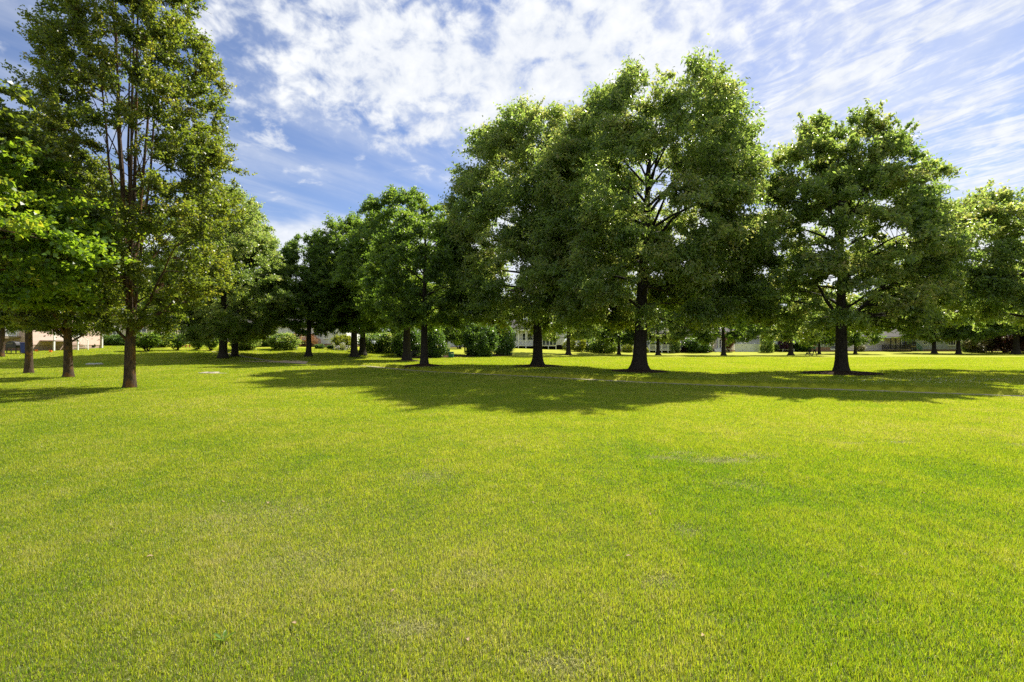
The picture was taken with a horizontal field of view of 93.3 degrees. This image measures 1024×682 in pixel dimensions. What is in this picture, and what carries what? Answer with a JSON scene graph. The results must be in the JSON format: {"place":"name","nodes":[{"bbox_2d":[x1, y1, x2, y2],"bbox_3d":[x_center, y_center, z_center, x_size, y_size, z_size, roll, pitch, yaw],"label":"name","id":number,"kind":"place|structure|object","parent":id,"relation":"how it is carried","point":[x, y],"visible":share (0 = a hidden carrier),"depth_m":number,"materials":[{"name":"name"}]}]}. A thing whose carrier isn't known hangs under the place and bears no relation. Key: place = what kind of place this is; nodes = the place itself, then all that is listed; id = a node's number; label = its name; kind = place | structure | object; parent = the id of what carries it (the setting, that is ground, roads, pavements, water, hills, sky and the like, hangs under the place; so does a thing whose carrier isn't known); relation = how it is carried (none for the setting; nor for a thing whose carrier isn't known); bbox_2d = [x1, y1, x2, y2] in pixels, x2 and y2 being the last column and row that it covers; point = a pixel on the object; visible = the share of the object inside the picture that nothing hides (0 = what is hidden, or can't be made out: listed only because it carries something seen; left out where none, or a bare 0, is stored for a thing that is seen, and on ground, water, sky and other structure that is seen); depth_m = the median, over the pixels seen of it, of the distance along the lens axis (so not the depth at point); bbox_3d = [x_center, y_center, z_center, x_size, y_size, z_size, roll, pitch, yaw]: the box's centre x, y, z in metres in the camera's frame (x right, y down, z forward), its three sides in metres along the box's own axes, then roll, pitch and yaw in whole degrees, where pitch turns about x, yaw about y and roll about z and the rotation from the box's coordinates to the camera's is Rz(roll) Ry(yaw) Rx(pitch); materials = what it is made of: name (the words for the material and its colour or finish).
{"place":"outdoors","nodes":[
{"label":"outdoors","id":0,"kind":"place"},
{"bbox_2d":[248,360,307,362],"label":"worn path","id":1,"kind":"structure","parent":0,"point":[289,361],"depth_m":47.91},
{"bbox_2d":[0,342,1023,681],"bbox_3d":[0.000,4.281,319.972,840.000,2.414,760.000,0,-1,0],"label":"ground","id":2,"kind":"structure","parent":0,"point":[522,352],"depth_m":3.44,"materials":[{"name":"green plant"}]},
{"bbox_2d":[0,311,24,356],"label":"pear tree","id":3,"kind":"object","parent":2,"relation":"on","point":[2,342],"visible":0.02,"depth_m":43.06,"materials":[{"name":"green plant"}]},
{"bbox_2d":[6,341,20,353],"bbox_3d":[-47.427,0.606,46.157,1.350,1.180,0.598,0,-1,0],"label":"barbecue grill","id":4,"kind":"object","parent":2,"relation":"on","point":[13,344],"visible":0.81,"depth_m":45.94,"materials":[{"name":"black metal"}]},
{"bbox_2d":[19,342,24,352],"bbox_3d":[-46.400,0.678,46.235,0.640,1.087,0.800,0,-1,-6],"label":"recycling bin","id":5,"kind":"object","parent":2,"relation":"on","point":[22,345],"visible":0.31,"depth_m":45.89,"materials":[{"name":"blue plastic"}]},
{"bbox_2d":[0,108,75,373],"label":"pear tree","id":6,"kind":"object","parent":2,"relation":"on","point":[28,364],"visible":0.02,"depth_m":29.42,"materials":[{"name":"green plant"}]},
{"bbox_2d":[0,79,76,166],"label":"pear tree","id":7,"kind":"object","parent":2,"relation":"on","point":[16,120],"visible":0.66,"depth_m":14.24,"materials":[{"name":"green plant"}]},
{"bbox_2d":[5,314,102,350],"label":"house","id":8,"kind":"structure","parent":2,"relation":"on","point":[46,342],"depth_m":52.06,"materials":[{"name":"white brick"}]},
{"bbox_2d":[0,141,154,376],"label":"pear tree","id":9,"kind":"object","parent":2,"relation":"on","point":[40,321],"visible":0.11,"depth_m":24.91,"materials":[{"name":"green plant"}]},
{"bbox_2d":[0,128,155,315],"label":"maple tree","id":10,"kind":"object","parent":2,"relation":"on","point":[48,223],"visible":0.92,"depth_m":14.42,"materials":[{"name":"green plant"}]},
{"bbox_2d":[85,363,102,364],"bbox_3d":[-35.352,1.976,40.960,1.160,0.235,1.160,0,-1,0],"label":"manhole cover","id":11,"kind":"object","parent":2,"relation":"on","point":[93,363],"visible":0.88,"depth_m":40.54,"materials":[{"name":"concrete"}]},
{"bbox_2d":[103,334,121,344],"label":"shrub","id":12,"kind":"object","parent":2,"relation":"on","point":[105,341],"visible":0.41,"depth_m":63.27,"materials":[{"name":"green plant"}]},
{"bbox_2d":[108,334,125,345],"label":"shrub","id":13,"kind":"object","parent":2,"relation":"on","point":[118,341],"visible":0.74,"depth_m":63.37,"materials":[{"name":"green plant"}]},
{"bbox_2d":[0,0,257,387],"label":"pear tree","id":14,"kind":"object","parent":2,"relation":"on","point":[203,150],"visible":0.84,"depth_m":17.54,"materials":[{"name":"green plant"}]},
{"bbox_2d":[104,312,184,335],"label":"house","id":15,"kind":"structure","parent":2,"relation":"on","point":[142,330],"depth_m":78.02,"materials":[{"name":"beige brick"}]},
{"bbox_2d":[124,331,167,350],"bbox_3d":[-40.322,0.068,53.482,3.415,2.412,3.640,0,-1,0],"label":"shrub","id":16,"kind":"object","parent":2,"relation":"on","point":[146,343],"visible":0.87,"depth_m":52.92,"materials":[{"name":"green plant"}]},
{"bbox_2d":[122,271,214,311],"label":"oak tree","id":17,"kind":"object","parent":2,"relation":"on","point":[143,303],"visible":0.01,"depth_m":92.92,"materials":[{"name":"green plant"}]},
{"bbox_2d":[165,333,189,349],"bbox_3d":[-39.179,0.080,56.545,3.055,2.351,2.867,0,-1,-7],"label":"shrub","id":18,"kind":"object","parent":2,"relation":"on","point":[179,343],"visible":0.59,"depth_m":55.99,"materials":[{"name":"green plant"}]},
{"bbox_2d":[187,337,204,348],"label":"shrub","id":19,"kind":"object","parent":2,"relation":"on","point":[196,345],"visible":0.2,"depth_m":59.33,"materials":[{"name":"green plant"}]},
{"bbox_2d":[199,338,218,350],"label":"shrub","id":20,"kind":"object","parent":2,"relation":"on","point":[212,344],"visible":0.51,"depth_m":57.71,"materials":[{"name":"green plant"}]},
{"bbox_2d":[212,630,235,640],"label":"broadleaf weed","id":21,"kind":"object","parent":2,"relation":"on","point":[224,634],"visible":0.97,"depth_m":2.63,"materials":[{"name":"green plant"}]},
{"bbox_2d":[142,184,308,358],"bbox_3d":[-29.563,-7.387,50.612,17.148,18.708,15.560,0,-1,0],"label":"oak tree","id":22,"kind":"object","parent":2,"relation":"on","point":[255,233],"visible":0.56,"depth_m":48.52,"materials":[{"name":"green plant"}]},
{"bbox_2d":[181,217,289,356],"bbox_3d":[-30.336,-6.208,53.425,12.448,16.089,13.718,0,-1,-25],"label":"oak tree","id":23,"kind":"object","parent":2,"relation":"on","point":[234,341],"visible":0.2,"depth_m":50.67,"materials":[{"name":"green plant"}]},
{"bbox_2d":[228,340,261,349],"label":"shrub","id":24,"kind":"object","parent":2,"relation":"on","point":[250,346],"visible":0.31,"depth_m":57.94,"materials":[{"name":"green plant"}]},
{"bbox_2d":[258,336,270,346],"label":"shrub","id":25,"kind":"object","parent":2,"relation":"on","point":[264,343],"visible":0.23,"depth_m":70.03,"materials":[{"name":"green plant"}]},
{"bbox_2d":[265,331,301,349],"bbox_3d":[-28.771,-0.037,61.137,4.646,2.537,4.665,0,-1,23],"label":"shrub","id":26,"kind":"object","parent":2,"relation":"on","point":[286,341],"visible":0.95,"depth_m":60.14,"materials":[{"name":"green plant"}]},
{"bbox_2d":[266,228,352,356],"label":"linden tree","id":27,"kind":"object","parent":2,"relation":"on","point":[289,250],"visible":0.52,"depth_m":52.34,"materials":[{"name":"green plant"}]},
{"bbox_2d":[276,319,359,346],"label":"house","id":28,"kind":"structure","parent":2,"relation":"on","point":[323,340],"depth_m":78.01,"materials":[{"name":"grey brick"}]},
{"bbox_2d":[314,344,324,348],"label":"shrub","id":29,"kind":"object","parent":2,"relation":"on","point":[319,346],"visible":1,"depth_m":65.48,"materials":[{"name":"green plant"}]},
{"bbox_2d":[330,334,350,348],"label":"shrub","id":30,"kind":"object","parent":2,"relation":"on","point":[340,339],"visible":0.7,"depth_m":66.19,"materials":[{"name":"green plant"}]},
{"bbox_2d":[291,207,394,356],"bbox_3d":[-18.899,-6.838,56.227,13.366,17.725,14.258,0,-1,0],"label":"linden tree","id":31,"kind":"object","parent":2,"relation":"on","point":[330,240],"visible":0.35,"depth_m":53.20,"materials":[{"name":"green plant"}]},
{"bbox_2d":[317,209,410,354],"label":"linden tree","id":32,"kind":"object","parent":2,"relation":"on","point":[362,349],"visible":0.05,"depth_m":57.88,"materials":[{"name":"green plant"}]},
{"bbox_2d":[357,332,386,351],"bbox_3d":[-18.446,0.081,64.835,5.276,3.040,5.298,0,-1,-7],"label":"shrub","id":33,"kind":"object","parent":2,"relation":"on","point":[369,344],"visible":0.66,"depth_m":63.52,"materials":[{"name":"green plant"}]},
{"bbox_2d":[375,331,393,352],"bbox_3d":[-16.368,0.115,64.479,4.094,3.253,4.077,0,-1,-14],"label":"shrub","id":34,"kind":"object","parent":2,"relation":"on","point":[386,337],"visible":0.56,"depth_m":63.44,"materials":[{"name":"green plant"}]},
{"bbox_2d":[329,184,451,359],"bbox_3d":[-10.512,-7.136,50.446,15.150,18.699,13.630,0,-1,0],"label":"linden tree","id":35,"kind":"object","parent":2,"relation":"on","point":[371,208],"visible":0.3,"depth_m":47.41,"materials":[{"name":"green plant"}]},
{"bbox_2d":[389,326,420,355],"bbox_3d":[-12.888,0.076,60.091,4.458,4.183,4.393,0,-1,-22],"label":"shrub","id":36,"kind":"object","parent":2,"relation":"on","point":[397,344],"visible":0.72,"depth_m":59.16,"materials":[{"name":"green plant"}]},
{"bbox_2d":[357,206,483,363],"bbox_3d":[-5.974,-3.952,35.422,9.821,11.852,9.967,0,-1,-27],"label":"linden tree","id":37,"kind":"object","parent":2,"relation":"on","point":[402,311],"visible":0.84,"depth_m":33.19,"materials":[{"name":"green plant"}]},
{"bbox_2d":[402,364,443,368],"bbox_3d":[-6.387,1.854,35.403,3.178,0.415,3.195,0,-1,0],"label":"mulch bed","id":38,"kind":"object","parent":2,"relation":"on","point":[422,365],"visible":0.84,"depth_m":34.41,"materials":[{"name":"brown soil"}]},
{"bbox_2d":[414,290,481,353],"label":"oak tree","id":39,"kind":"object","parent":2,"relation":"on","point":[450,337],"visible":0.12,"depth_m":65.12,"materials":[{"name":"green plant"}]},
{"bbox_2d":[400,354,511,357],"bbox_3d":[-6.210,1.928,64.158,20.730,0.433,3.707,1,-1,-44],"label":"mulch bed","id":40,"kind":"object","parent":2,"relation":"on","point":[460,356],"visible":0.45,"depth_m":62.70,"materials":[{"name":"brown wood"}]},
{"bbox_2d":[427,327,448,357],"bbox_3d":[-9.550,-0.029,59.828,3.564,4.655,3.223,0,-1,-29],"label":"shrub","id":41,"kind":"object","parent":40,"relation":"on","point":[437,349],"visible":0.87,"depth_m":59.05,"materials":[{"name":"green plant"}]},
{"bbox_2d":[447,344,453,356],"bbox_3d":[-7.636,1.338,60.031,0.834,2.039,0.596,0,-1,0],"label":"pet waste station","id":42,"kind":"object","parent":40,"relation":"on","point":[450,354],"visible":0.98,"depth_m":59.78,"materials":[{"name":"green metal"}]},
{"bbox_2d":[457,322,502,356],"bbox_3d":[-4.502,-0.319,65.377,5.655,5.364,5.572,1,-1,-37],"label":"shrub","id":43,"kind":"object","parent":40,"relation":"on","point":[479,344],"visible":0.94,"depth_m":64.16,"materials":[{"name":"green plant"}]},
{"bbox_2d":[492,320,517,354],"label":"shrub","id":44,"kind":"object","parent":40,"relation":"on","point":[507,341],"visible":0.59,"depth_m":68.09,"materials":[{"name":"green plant"}]},
{"bbox_2d":[448,342,464,347],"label":"house","id":45,"kind":"structure","parent":2,"relation":"on","point":[452,345],"depth_m":112.00,"materials":[{"name":"grey brick"}]},
{"bbox_2d":[453,331,463,348],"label":"shrub","id":46,"kind":"object","parent":2,"relation":"on","point":[458,344],"visible":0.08,"depth_m":78.75,"materials":[{"name":"green plant"}]},
{"bbox_2d":[513,364,560,366],"bbox_3d":[1.897,1.799,34.858,4.174,0.231,4.097,0,-1,0],"label":"mulch bed","id":47,"kind":"object","parent":2,"relation":"on","point":[529,365],"visible":0.73,"depth_m":34.14,"materials":[{"name":"brown wood"}]},
{"bbox_2d":[511,320,563,349],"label":"house","id":48,"kind":"structure","parent":2,"relation":"on","point":[523,338],"depth_m":96.00,"materials":[{"name":"white"}]},
{"bbox_2d":[527,333,532,340],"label":"window","id":49,"kind":"structure","parent":48,"relation":"in","point":[530,337],"depth_m":95.98,"materials":[{"name":"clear glass"}]},
{"bbox_2d":[431,87,663,364],"bbox_3d":[2.745,-7.522,35.191,17.303,19.096,16.486,0,-1,0],"label":"oak tree","id":50,"kind":"object","parent":2,"relation":"on","point":[482,206],"visible":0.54,"depth_m":31.18,"materials":[{"name":"green plant"}]},
{"bbox_2d":[561,340,571,350],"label":"shrub","id":51,"kind":"object","parent":2,"relation":"on","point":[564,343],"visible":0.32,"depth_m":91.33,"materials":[{"name":"green plant"}]},
{"bbox_2d":[528,318,607,354],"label":"oak tree","id":52,"kind":"object","parent":2,"relation":"on","point":[580,334],"visible":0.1,"depth_m":75.69,"materials":[{"name":"green plant"}]},
{"bbox_2d":[570,339,586,351],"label":"shrub","id":53,"kind":"object","parent":2,"relation":"on","point":[576,346],"visible":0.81,"depth_m":87.76,"materials":[{"name":"green plant"}]},
{"bbox_2d":[584,339,593,351],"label":"shrub","id":54,"kind":"object","parent":2,"relation":"on","point":[586,348],"visible":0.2,"depth_m":91.52,"materials":[{"name":"green plant"}]},
{"bbox_2d":[588,336,621,352],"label":"shrub","id":55,"kind":"object","parent":2,"relation":"on","point":[597,346],"visible":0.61,"depth_m":88.33,"materials":[{"name":"green plant"}]},
{"bbox_2d":[592,286,635,354],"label":"oak tree","id":56,"kind":"object","parent":2,"relation":"on","point":[626,339],"visible":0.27,"depth_m":80.63,"materials":[{"name":"green plant"}]},
{"bbox_2d":[212,351,1023,396],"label":"lawn","id":57,"kind":"structure","parent":2,"relation":"on","point":[663,382],"depth_m":21.04,"materials":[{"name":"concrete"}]},
{"bbox_2d":[621,344,632,351],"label":"shrub","id":58,"kind":"object","parent":2,"relation":"on","point":[625,349],"visible":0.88,"depth_m":95.74,"materials":[{"name":"green plant"}]},
{"bbox_2d":[611,369,668,372],"bbox_3d":[7.465,1.697,27.617,3.569,0.223,3.675,0,-1,0],"label":"mulch bed","id":59,"kind":"object","parent":2,"relation":"on","point":[640,371],"visible":0.63,"depth_m":26.81,"materials":[{"name":"brown soil"}]},
{"bbox_2d":[620,329,682,352],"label":"house","id":60,"kind":"structure","parent":2,"relation":"on","point":[649,346],"depth_m":97.87,"materials":[{"name":"white brick"}]},
{"bbox_2d":[647,342,655,351],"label":"shrub","id":61,"kind":"object","parent":2,"relation":"on","point":[653,344],"visible":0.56,"depth_m":98.51,"materials":[{"name":"green plant"}]},
{"bbox_2d":[510,33,807,369],"bbox_3d":[7.553,-7.010,27.898,15.635,17.884,15.693,0,-1,0],"label":"oak tree","id":62,"kind":"object","parent":2,"relation":"on","point":[715,185],"visible":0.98,"depth_m":23.83,"materials":[{"name":"green plant"}]},
{"bbox_2d":[629,279,693,354],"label":"oak tree","id":63,"kind":"object","parent":2,"relation":"on","point":[675,333],"visible":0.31,"depth_m":78.20,"materials":[{"name":"green plant"}]},
{"bbox_2d":[665,331,680,352],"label":"shrub","id":64,"kind":"object","parent":2,"relation":"on","point":[676,348],"visible":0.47,"depth_m":97.80,"materials":[{"name":"green plant"}]},
{"bbox_2d":[681,337,712,352],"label":"shrub","id":65,"kind":"object","parent":2,"relation":"on","point":[691,345],"visible":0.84,"depth_m":97.80,"materials":[{"name":"green plant"}]},
{"bbox_2d":[684,328,734,351],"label":"house","id":66,"kind":"structure","parent":2,"relation":"on","point":[717,346],"depth_m":102.99,"materials":[{"name":"white brick"}]},
{"bbox_2d":[686,291,773,355],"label":"oak tree","id":67,"kind":"object","parent":2,"relation":"on","point":[742,333],"visible":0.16,"depth_m":77.44,"materials":[{"name":"green plant"}]},
{"bbox_2d":[725,337,735,351],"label":"shrub","id":68,"kind":"object","parent":2,"relation":"on","point":[731,345],"visible":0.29,"depth_m":100.00,"materials":[{"name":"green plant"}]},
{"bbox_2d":[732,330,761,350],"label":"house","id":69,"kind":"structure","parent":2,"relation":"on","point":[756,341],"depth_m":107.00,"materials":[{"name":"grey brick"}]},
{"bbox_2d":[735,343,760,351],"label":"vinyl fence","id":70,"kind":"object","parent":2,"relation":"on","point":[746,347],"visible":0.81,"depth_m":101.97,"materials":[{"name":"white plastic"}]},
{"bbox_2d":[759,335,774,352],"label":"shrub","id":71,"kind":"object","parent":2,"relation":"on","point":[764,346],"visible":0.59,"depth_m":99.34,"materials":[{"name":"green plant"}]},
{"bbox_2d":[774,343,779,351],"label":"shrub","id":72,"kind":"object","parent":2,"relation":"on","point":[776,347],"visible":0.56,"depth_m":102.13,"materials":[{"name":"green plant"}]},
{"bbox_2d":[777,339,788,351],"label":"shrub","id":73,"kind":"object","parent":2,"relation":"on","point":[783,346],"visible":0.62,"depth_m":101.96,"materials":[{"name":"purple plant"}]},
{"bbox_2d":[756,274,827,354],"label":"oak tree","id":74,"kind":"object","parent":2,"relation":"on","point":[770,335],"visible":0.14,"depth_m":78.73,"materials":[{"name":"green plant"}]},
{"bbox_2d":[793,341,812,351],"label":"shrub","id":75,"kind":"object","parent":2,"relation":"on","point":[797,347],"visible":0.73,"depth_m":101.47,"materials":[{"name":"green plant"}]},
{"bbox_2d":[773,338,834,351],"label":"house","id":76,"kind":"structure","parent":2,"relation":"on","point":[825,348],"depth_m":104.02,"materials":[{"name":"grey brick"}]},
{"bbox_2d":[799,326,851,353],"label":"oak tree","id":77,"kind":"object","parent":2,"relation":"on","point":[828,339],"visible":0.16,"depth_m":90.35,"materials":[{"name":"green plant"}]},
{"bbox_2d":[800,370,888,375],"bbox_3d":[17.488,1.668,25.472,4.215,0.230,4.243,0,-1,0],"label":"mulch bed","id":78,"kind":"object","parent":2,"relation":"on","point":[842,373],"visible":0.77,"depth_m":24.58,"materials":[{"name":"brown soil"}]},
{"bbox_2d":[825,294,886,353],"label":"oak tree","id":79,"kind":"object","parent":2,"relation":"on","point":[856,340],"visible":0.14,"depth_m":91.34,"materials":[{"name":"green plant"}]},
{"bbox_2d":[853,345,865,351],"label":"shrub","id":80,"kind":"object","parent":2,"relation":"on","point":[861,348],"visible":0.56,"depth_m":102.27,"materials":[{"name":"green plant"}]},
{"bbox_2d":[717,98,1005,370],"bbox_3d":[17.152,-5.477,25.673,12.586,14.730,12.725,0,-1,0],"label":"oak tree","id":81,"kind":"object","parent":2,"relation":"on","point":[924,215],"visible":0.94,"depth_m":22.73,"materials":[{"name":"green plant"}]},
{"bbox_2d":[847,331,910,351],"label":"house","id":82,"kind":"structure","parent":2,"relation":"on","point":[890,342],"depth_m":104.99,"materials":[{"name":"white brick"}]},
{"bbox_2d":[893,329,961,350],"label":"house","id":83,"kind":"structure","parent":2,"relation":"on","point":[926,346],"depth_m":105.99,"materials":[{"name":"grey brick"}]},
{"bbox_2d":[948,340,955,345],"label":"window","id":84,"kind":"structure","parent":83,"relation":"in","point":[951,343],"depth_m":105.96,"materials":[{"name":"glass"}]},
{"bbox_2d":[894,301,975,353],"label":"oak tree","id":85,"kind":"object","parent":2,"relation":"on","point":[950,334],"visible":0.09,"depth_m":90.95,"materials":[{"name":"green plant"}]},
{"bbox_2d":[874,178,1023,331],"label":"oak tree","id":86,"kind":"object","parent":2,"relation":"on","point":[1000,280],"visible":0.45,"depth_m":24.45,"materials":[{"name":"green plant"}]},
{"bbox_2d":[960,339,976,351],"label":"shrub","id":87,"kind":"object","parent":2,"relation":"on","point":[963,348],"visible":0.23,"depth_m":101.03,"materials":[{"name":"green plant"}]},
{"bbox_2d":[917,284,1020,353],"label":"oak tree","id":88,"kind":"object","parent":2,"relation":"on","point":[982,334],"visible":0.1,"depth_m":88.08,"materials":[{"name":"green plant"}]},
{"bbox_2d":[961,336,997,352],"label":"shrub","id":89,"kind":"object","parent":2,"relation":"on","point":[979,347],"visible":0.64,"depth_m":98.47,"materials":[{"name":"green plant"}]},
{"bbox_2d":[971,259,1023,353],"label":"oak tree","id":90,"kind":"object","parent":2,"relation":"on","point":[1016,348],"visible":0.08,"depth_m":91.69,"materials":[{"name":"green plant"}]},
{"bbox_2d":[985,326,1023,352],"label":"shrub","id":91,"kind":"object","parent":2,"relation":"on","point":[1006,343],"visible":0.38,"depth_m":96.23,"materials":[{"name":"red plant"}]},
{"bbox_2d":[0,0,1023,343],"label":"sky","id":92,"kind":"structure","parent":0,"point":[337,103],"materials":[{"name":"blue"}]}
]}

